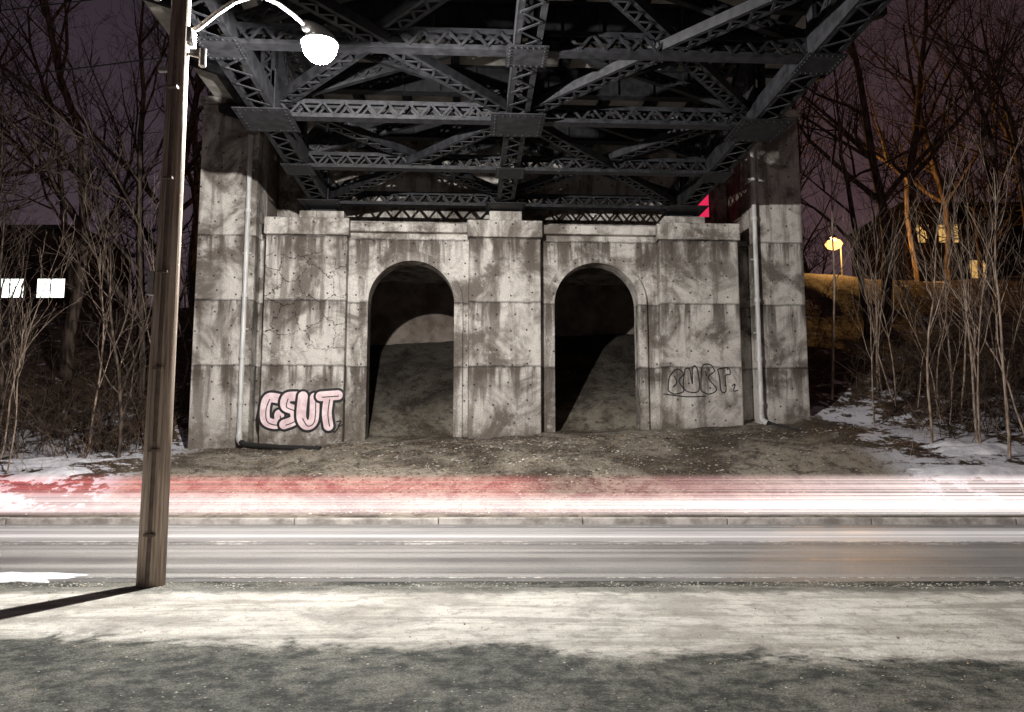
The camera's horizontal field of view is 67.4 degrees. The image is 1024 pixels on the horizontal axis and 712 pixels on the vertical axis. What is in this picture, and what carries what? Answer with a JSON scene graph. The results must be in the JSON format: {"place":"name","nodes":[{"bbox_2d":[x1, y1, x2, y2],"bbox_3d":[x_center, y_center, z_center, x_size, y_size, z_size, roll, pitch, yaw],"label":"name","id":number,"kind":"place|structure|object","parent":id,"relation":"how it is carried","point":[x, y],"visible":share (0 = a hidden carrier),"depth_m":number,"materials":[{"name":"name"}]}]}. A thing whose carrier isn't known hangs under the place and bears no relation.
{"place":"outdoors","nodes":[
{"label":"outdoors","id":0,"kind":"place"},
{"bbox_2d":[0,585,1023,711],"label":"sidewalk","id":1,"kind":"structure","parent":0,"point":[186,627],"depth_m":6.36,"materials":[{"name":"grey concrete"}]},
{"bbox_2d":[0,273,1023,587],"bbox_3d":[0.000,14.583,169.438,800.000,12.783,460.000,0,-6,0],"label":"ground","id":2,"kind":"structure","parent":0,"point":[398,373],"depth_m":20.48,"materials":[{"name":"soil"}]},
{"bbox_2d":[0,299,35,423],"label":"sapling","id":3,"kind":"object","parent":2,"relation":"on","point":[11,363],"visible":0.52,"depth_m":24.12,"materials":[{"name":"brown plant"}]},
{"bbox_2d":[1,285,39,472],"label":"sapling","id":4,"kind":"object","parent":2,"relation":"on","point":[25,341],"visible":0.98,"depth_m":20.56,"materials":[{"name":"brown plant"}]},
{"bbox_2d":[0,205,64,368],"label":"young tree","id":5,"kind":"object","parent":2,"relation":"on","point":[11,303],"visible":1,"depth_m":20.99,"materials":[{"name":"brown plant"}]},
{"bbox_2d":[0,88,71,161],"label":"bare tree","id":6,"kind":"object","parent":2,"relation":"on","point":[12,120],"visible":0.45,"depth_m":34.33,"materials":[{"name":"brown plant"}]},
{"bbox_2d":[0,137,82,448],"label":"young tree","id":7,"kind":"object","parent":2,"relation":"on","point":[2,351],"visible":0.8,"depth_m":23.52,"materials":[{"name":"brown plant"}]},
{"bbox_2d":[0,0,89,379],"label":"bare tree","id":8,"kind":"object","parent":2,"relation":"on","point":[70,326],"visible":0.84,"depth_m":30.48,"materials":[{"name":"brown plant"}]},
{"bbox_2d":[0,208,91,460],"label":"sapling","id":9,"kind":"object","parent":2,"relation":"on","point":[5,437],"visible":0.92,"depth_m":21.39,"materials":[{"name":"brown plant"}]},
{"bbox_2d":[0,465,92,483],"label":"snow patch","id":10,"kind":"object","parent":2,"relation":"on","point":[49,475],"visible":1,"depth_m":18.94,"materials":[{"name":"white snow"}]},
{"bbox_2d":[0,457,118,470],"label":"snow patch","id":11,"kind":"object","parent":2,"relation":"on","point":[47,461],"visible":0.92,"depth_m":20.74,"materials":[{"name":"white snow"}]},
{"bbox_2d":[0,0,126,213],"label":"bare tree","id":12,"kind":"object","parent":2,"relation":"on","point":[24,118],"visible":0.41,"depth_m":43.35,"materials":[{"name":"brown plant"}]},
{"bbox_2d":[0,230,129,310],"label":"walls","id":13,"kind":"structure","parent":2,"relation":"on","point":[49,240],"depth_m":61.38,"materials":[{"name":"brick"}]},
{"bbox_2d":[1,279,63,298],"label":"frames","id":14,"kind":"structure","parent":13,"relation":"attached to","point":[35,298],"depth_m":60.86,"materials":[{"name":"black plastic"}]},
{"bbox_2d":[1,279,64,297],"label":"windows","id":15,"kind":"structure","parent":14,"relation":"in","point":[59,293],"depth_m":60.97,"materials":[{"name":"grey glass"}]},
{"bbox_2d":[0,225,135,257],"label":"roof","id":16,"kind":"structure","parent":13,"relation":"on","point":[59,227],"depth_m":61.41,"materials":[{"name":"black plastic"}]},
{"bbox_2d":[0,1,136,266],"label":"bare tree","id":17,"kind":"object","parent":2,"relation":"on","point":[2,151],"visible":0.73,"depth_m":28.96,"materials":[{"name":"brown plant"}]},
{"bbox_2d":[0,31,147,264],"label":"bare tree","id":18,"kind":"object","parent":2,"relation":"on","point":[22,172],"visible":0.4,"depth_m":38.97,"materials":[{"name":"brown plant"}]},
{"bbox_2d":[0,0,159,305],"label":"bare tree","id":19,"kind":"object","parent":2,"relation":"on","point":[69,273],"visible":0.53,"depth_m":41.16,"materials":[{"name":"brown plant"}]},
{"bbox_2d":[22,181,159,457],"bbox_3d":[-11.245,-0.932,20.723,3.344,7.934,3.763,3,-7,-24],"label":"young tree","id":20,"kind":"object","parent":2,"relation":"on","point":[120,413],"visible":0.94,"depth_m":21.33,"materials":[{"name":"brown plant"}]},
{"bbox_2d":[0,0,209,396],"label":"bare tree","id":21,"kind":"object","parent":2,"relation":"on","point":[139,177],"visible":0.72,"depth_m":28.05,"materials":[{"name":"brown plant"}]},
{"bbox_2d":[0,0,211,210],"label":"bare tree","id":22,"kind":"object","parent":2,"relation":"on","point":[188,169],"visible":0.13,"depth_m":39.03,"materials":[{"name":"brown plant"}]},
{"bbox_2d":[65,167,148,452],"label":"sapling","id":23,"kind":"object","parent":2,"relation":"on","point":[103,338],"visible":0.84,"depth_m":23.15,"materials":[{"name":"brown plant"}]},
{"bbox_2d":[48,4,209,310],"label":"bare tree","id":24,"kind":"object","parent":2,"relation":"on","point":[127,177],"visible":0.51,"depth_m":47.81,"materials":[{"name":"brown plant"}]},
{"bbox_2d":[69,219,193,447],"bbox_3d":[-11.437,-0.614,24.598,3.904,7.958,3.867,3,-6,13],"label":"young tree","id":25,"kind":"object","parent":2,"relation":"on","point":[140,339],"visible":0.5,"depth_m":24.27,"materials":[{"name":"brown plant"}]},
{"bbox_2d":[122,167,181,448],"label":"sapling","id":26,"kind":"object","parent":2,"relation":"on","point":[146,256],"visible":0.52,"depth_m":24.97,"materials":[{"name":"brown plant"}]},
{"bbox_2d":[122,0,213,307],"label":"bare tree","id":27,"kind":"object","parent":2,"relation":"on","point":[194,184],"visible":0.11,"depth_m":48.63,"materials":[{"name":"brown plant"}]},
{"bbox_2d":[136,127,281,412],"bbox_3d":[-10.309,-4.204,26.975,5.316,12.942,5.543,2,-7,-20],"label":"young tree","id":28,"kind":"object","parent":2,"relation":"on","point":[189,360],"visible":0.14,"depth_m":26.99,"materials":[{"name":"brown plant"}]},
{"bbox_2d":[136,0,337,587],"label":"street lamp","id":29,"kind":"object","parent":2,"relation":"on","point":[163,284],"visible":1,"depth_m":9.56,"materials":[{"name":"brown wood"}]},
{"bbox_2d":[0,0,167,77],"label":"overhead wires","id":30,"kind":"object","parent":29,"relation":"hanging from","point":[71,68],"visible":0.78,"depth_m":10.12,"materials":[{"name":"black plastic"}]},
{"bbox_2d":[188,96,809,448],"bbox_3d":[-0.400,-0.955,28.498,19.600,13.750,8.780,0,-7,-3],"label":"concrete bridge abutment","id":31,"kind":"object","parent":2,"relation":"on","point":[501,299],"visible":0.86,"depth_m":24.48,"materials":[{"name":"grey concrete"}]},
{"bbox_2d":[236,134,321,449],"bbox_3d":[-7.015,-2.118,23.312,3.105,9.954,0.344,-3,-7,22],"label":"drain pipe","id":32,"kind":"object","parent":31,"relation":"attached to","point":[242,356],"visible":1,"depth_m":23.65,"materials":[{"name":"grey plastic"}]},
{"bbox_2d":[257,388,344,432],"bbox_3d":[-6.458,1.663,23.520,2.651,1.389,0.037,0,-7,-3],"label":"graffiti","id":33,"kind":"object","parent":31,"relation":"attached to","point":[304,410],"visible":1,"depth_m":23.52,"materials":[{"name":"pink paint"}]},
{"bbox_2d":[143,0,891,217],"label":"steel truss bridge","id":34,"kind":"structure","parent":31,"relation":"on","point":[717,89],"depth_m":18.31,"materials":[{"name":"metal"}]},
{"bbox_2d":[663,363,737,396],"bbox_3d":[5.968,0.769,24.290,2.406,1.079,0.011,0,-7,-3],"label":"graffiti","id":35,"kind":"object","parent":31,"relation":"attached to","point":[700,384],"visible":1,"depth_m":24.28,"materials":[{"name":"black paint"}]},
{"bbox_2d":[699,194,709,218],"bbox_3d":[6.837,-5.395,27.510,0.500,0.950,0.098,0,-7,-3],"label":"red lit sign","id":36,"kind":"object","parent":31,"relation":"attached to","point":[706,212],"visible":0.25,"depth_m":27.47,"materials":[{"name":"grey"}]},
{"bbox_2d":[748,146,801,431],"bbox_3d":[8.377,-2.212,24.037,0.302,9.602,1.998,4,-8,-32],"label":"drain pipe","id":37,"kind":"object","parent":31,"relation":"attached to","point":[758,333],"visible":0.87,"depth_m":24.62,"materials":[{"name":"grey plastic"}]},
{"bbox_2d":[0,248,1023,458],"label":"undergrowth","id":38,"kind":"object","parent":2,"relation":"on","point":[100,398],"visible":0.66,"depth_m":25.01,"materials":[{"name":"brown plant"}]},
{"bbox_2d":[0,517,1023,523],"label":"kerb","id":39,"kind":"structure","parent":2,"relation":"on","point":[606,520],"depth_m":16.21,"materials":[{"name":"concrete"}]},
{"bbox_2d":[0,423,1023,711],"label":"gravel","id":40,"kind":"structure","parent":2,"relation":"on","point":[526,511],"depth_m":18.04,"materials":[{"name":"grey gravel"}]},
{"bbox_2d":[1,401,1023,478],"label":"dry weeds","id":41,"kind":"object","parent":2,"relation":"on","point":[184,432],"visible":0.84,"depth_m":20.82,"materials":[{"name":"brown plant"}]},
{"bbox_2d":[1,357,1023,707],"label":"fallen leaves","id":42,"kind":"object","parent":2,"relation":"on","point":[537,489],"visible":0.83,"depth_m":19.49,"materials":[{"name":"brown plant"}]},
{"bbox_2d":[6,54,1023,306],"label":"distant trees","id":43,"kind":"object","parent":2,"relation":"on","point":[920,206],"visible":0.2,"depth_m":59.74,"materials":[{"name":"brown plant"}]},
{"bbox_2d":[791,48,862,198],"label":"bare tree","id":44,"kind":"object","parent":2,"relation":"on","point":[801,152],"visible":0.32,"depth_m":35.45,"materials":[{"name":"brown plant"}]},
{"bbox_2d":[830,235,842,274],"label":"distant street lamp","id":45,"kind":"object","parent":2,"relation":"on","point":[835,238],"visible":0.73,"depth_m":50.96,"materials":[{"name":"yellow metal"}]},
{"bbox_2d":[799,51,886,399],"bbox_3d":[11.673,-4.124,26.266,2.961,11.842,3.458,-1,-7,5],"label":"sapling","id":46,"kind":"object","parent":2,"relation":"on","point":[833,320],"visible":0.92,"depth_m":26.54,"materials":[{"name":"brown plant"}]},
{"bbox_2d":[791,10,927,161],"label":"bare tree","id":47,"kind":"object","parent":2,"relation":"on","point":[839,79],"visible":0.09,"depth_m":43.00,"materials":[{"name":"brown plant"}]},
{"bbox_2d":[831,209,892,396],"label":"sapling","id":48,"kind":"object","parent":2,"relation":"on","point":[858,267],"visible":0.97,"depth_m":25.65,"materials":[{"name":"brown plant"}]},
{"bbox_2d":[848,250,901,425],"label":"sapling","id":49,"kind":"object","parent":2,"relation":"on","point":[870,320],"visible":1,"depth_m":24.15,"materials":[{"name":"brown plant"}]},
{"bbox_2d":[836,133,918,390],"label":"sapling","id":50,"kind":"object","parent":2,"relation":"on","point":[876,262],"visible":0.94,"depth_m":26.88,"materials":[{"name":"brown plant"}]},
{"bbox_2d":[847,228,916,405],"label":"sapling","id":51,"kind":"object","parent":2,"relation":"on","point":[887,334],"visible":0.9,"depth_m":25.61,"materials":[{"name":"brown plant"}]},
{"bbox_2d":[851,169,927,391],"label":"sapling","id":52,"kind":"object","parent":2,"relation":"on","point":[888,273],"visible":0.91,"depth_m":26.39,"materials":[{"name":"brown plant"}]},
{"bbox_2d":[835,166,944,391],"bbox_3d":[14.144,-2.688,28.420,3.809,8.941,4.238,5,-8,-36],"label":"young tree","id":53,"kind":"object","parent":2,"relation":"on","point":[914,307],"visible":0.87,"depth_m":27.66,"materials":[{"name":"brown plant"}]},
{"bbox_2d":[792,1,1023,325],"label":"bare tree","id":54,"kind":"object","parent":2,"relation":"on","point":[864,152],"visible":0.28,"depth_m":34.68,"materials":[{"name":"brown plant"}]},
{"bbox_2d":[799,21,1016,351],"bbox_3d":[14.599,-8.712,34.993,13.542,18.736,8.720,1,-7,-5],"label":"bare tree","id":55,"kind":"object","parent":2,"relation":"on","point":[851,211],"visible":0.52,"depth_m":32.84,"materials":[{"name":"brown plant"}]},
{"bbox_2d":[801,0,1023,281],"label":"bare tree","id":56,"kind":"object","parent":2,"relation":"on","point":[912,173],"visible":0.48,"depth_m":47.28,"materials":[{"name":"brown plant"}]},
{"bbox_2d":[878,246,952,423],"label":"sapling","id":57,"kind":"object","parent":2,"relation":"on","point":[915,329],"visible":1,"depth_m":23.81,"materials":[{"name":"brown plant"}]},
{"bbox_2d":[823,0,1023,279],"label":"bare tree","id":58,"kind":"object","parent":2,"relation":"on","point":[935,172],"visible":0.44,"depth_m":52.52,"materials":[{"name":"brown plant"}]},
{"bbox_2d":[900,263,959,406],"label":"sapling","id":59,"kind":"object","parent":2,"relation":"on","point":[930,334],"visible":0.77,"depth_m":25.21,"materials":[{"name":"brown plant"}]},
{"bbox_2d":[837,0,1023,182],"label":"bare tree","id":60,"kind":"object","parent":2,"relation":"on","point":[1005,129],"visible":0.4,"depth_m":47.52,"materials":[{"name":"brown plant"}]},
{"bbox_2d":[851,207,1023,281],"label":"walls","id":61,"kind":"structure","parent":2,"relation":"on","point":[1019,231],"depth_m":63.67,"materials":[{"name":"brick"}]},
{"bbox_2d":[848,202,1020,237],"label":"roof","id":62,"kind":"structure","parent":61,"relation":"on","point":[865,226],"depth_m":64.32,"materials":[{"name":"black plastic"}]},
{"bbox_2d":[911,225,1018,277],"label":"windows","id":63,"kind":"structure","parent":61,"relation":"attached to","point":[1015,272],"depth_m":63.25,"materials":[{"name":"yellow"}]},
{"bbox_2d":[918,225,1017,279],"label":"frames","id":64,"kind":"structure","parent":61,"relation":"attached to","point":[970,243],"depth_m":63.38,"materials":[{"name":"black plastic"}]},
{"bbox_2d":[857,0,1023,341],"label":"bare tree","id":65,"kind":"object","parent":2,"relation":"on","point":[994,149],"visible":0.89,"depth_m":29.71,"materials":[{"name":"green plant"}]},
{"bbox_2d":[903,58,990,442],"bbox_3d":[11.428,-2.637,20.742,2.453,10.623,2.278,1,-4,-8],"label":"sapling","id":66,"kind":"object","parent":2,"relation":"on","point":[927,374],"visible":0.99,"depth_m":20.84,"materials":[{"name":"brown plant"}]},
{"bbox_2d":[923,205,976,414],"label":"sapling","id":67,"kind":"object","parent":2,"relation":"on","point":[951,273],"visible":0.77,"depth_m":24.02,"materials":[{"name":"brown plant"}]},
{"bbox_2d":[879,0,1023,222],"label":"bare tree","id":68,"kind":"object","parent":2,"relation":"on","point":[1007,111],"visible":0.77,"depth_m":37.01,"materials":[{"name":"brown plant"}]},
{"bbox_2d":[914,129,989,396],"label":"sapling","id":69,"kind":"object","parent":2,"relation":"on","point":[948,341],"visible":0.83,"depth_m":26.01,"materials":[{"name":"brown plant"}]},
{"bbox_2d":[888,3,1023,277],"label":"bare tree","id":70,"kind":"object","parent":2,"relation":"on","point":[978,244],"visible":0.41,"depth_m":55.88,"materials":[{"name":"brown plant"}]},
{"bbox_2d":[902,149,1010,442],"bbox_3d":[12.374,-1.869,21.774,2.278,9.109,2.660,8,-10,-34],"label":"sapling","id":71,"kind":"object","parent":2,"relation":"on","point":[973,385],"visible":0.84,"depth_m":21.65,"materials":[{"name":"brown plant"}]},
{"bbox_2d":[932,218,982,411],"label":"sapling","id":72,"kind":"object","parent":2,"relation":"on","point":[962,307],"visible":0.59,"depth_m":24.89,"materials":[{"name":"brown plant"}]},
{"bbox_2d":[934,271,986,425],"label":"sapling","id":73,"kind":"object","parent":2,"relation":"on","point":[956,351],"visible":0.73,"depth_m":23.91,"materials":[{"name":"brown plant"}]},
{"bbox_2d":[903,203,1023,433],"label":"sapling","id":74,"kind":"object","parent":2,"relation":"on","point":[1011,394],"visible":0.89,"depth_m":22.31,"materials":[{"name":"brown plant"}]},
{"bbox_2d":[903,15,1023,158],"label":"bare tree","id":75,"kind":"object","parent":2,"relation":"on","point":[1004,69],"visible":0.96,"depth_m":26.25,"materials":[{"name":"brown plant"}]},
{"bbox_2d":[905,463,1023,481],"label":"snow patch","id":76,"kind":"object","parent":2,"relation":"on","point":[1007,472],"visible":1,"depth_m":18.56,"materials":[{"name":"white snow"}]},
{"bbox_2d":[927,172,1014,442],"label":"sapling","id":77,"kind":"object","parent":2,"relation":"on","point":[978,354],"visible":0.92,"depth_m":20.68,"materials":[{"name":"brown plant"}]},
{"bbox_2d":[920,441,1023,456],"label":"snow patch","id":78,"kind":"object","parent":2,"relation":"on","point":[954,448],"visible":0.97,"depth_m":20.30,"materials":[{"name":"white snow"}]},
{"bbox_2d":[958,268,987,420],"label":"sapling","id":79,"kind":"object","parent":2,"relation":"on","point":[975,329],"visible":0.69,"depth_m":22.64,"materials":[{"name":"brown plant"}]},
{"bbox_2d":[927,96,1023,457],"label":"sapling","id":80,"kind":"object","parent":2,"relation":"on","point":[1009,453],"visible":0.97,"depth_m":20.00,"materials":[{"name":"brown plant"}]},
{"bbox_2d":[956,234,997,387],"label":"sapling","id":81,"kind":"object","parent":2,"relation":"on","point":[987,309],"visible":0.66,"depth_m":27.01,"materials":[{"name":"brown plant"}]},
{"bbox_2d":[941,137,1015,422],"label":"sapling","id":82,"kind":"object","parent":2,"relation":"on","point":[964,367],"visible":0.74,"depth_m":24.21,"materials":[{"name":"brown plant"}]},
{"bbox_2d":[937,0,1023,109],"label":"bare tree","id":83,"kind":"object","parent":2,"relation":"on","point":[1018,71],"visible":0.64,"depth_m":36.73,"materials":[{"name":"brown plant"}]},
{"bbox_2d":[943,16,1023,220],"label":"bare tree","id":84,"kind":"object","parent":2,"relation":"on","point":[1001,116],"visible":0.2,"depth_m":55.37,"materials":[{"name":"brown plant"}]},
{"bbox_2d":[966,107,1023,322],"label":"young tree","id":85,"kind":"object","parent":2,"relation":"on","point":[1005,281],"visible":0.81,"depth_m":25.46,"materials":[{"name":"brown plant"}]},
{"bbox_2d":[984,260,1023,428],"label":"sapling","id":86,"kind":"object","parent":2,"relation":"on","point":[1020,313],"visible":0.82,"depth_m":22.93,"materials":[{"name":"brown plant"}]},
{"bbox_2d":[1000,231,1023,321],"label":"sapling","id":87,"kind":"object","parent":2,"relation":"on","point":[1019,283],"visible":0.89,"depth_m":23.72,"materials":[{"name":"brown plant"}]},
{"bbox_2d":[0,524,1023,581],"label":"road","id":88,"kind":"structure","parent":0,"point":[577,559],"depth_m":11.92,"materials":[{"name":"grey asphalt"}]},
{"bbox_2d":[0,572,85,582],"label":"snow patch","id":89,"kind":"object","parent":88,"relation":"on","point":[22,577],"visible":1,"depth_m":9.69,"materials":[{"name":"white snow"}]},
{"bbox_2d":[0,526,1023,577],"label":"road markings","id":90,"kind":"object","parent":88,"relation":"on","point":[534,541],"visible":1,"depth_m":13.35,"materials":[{"name":"white paint"}]},
{"bbox_2d":[0,0,1023,307],"label":"sky","id":91,"kind":"structure","parent":0,"point":[103,7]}
]}

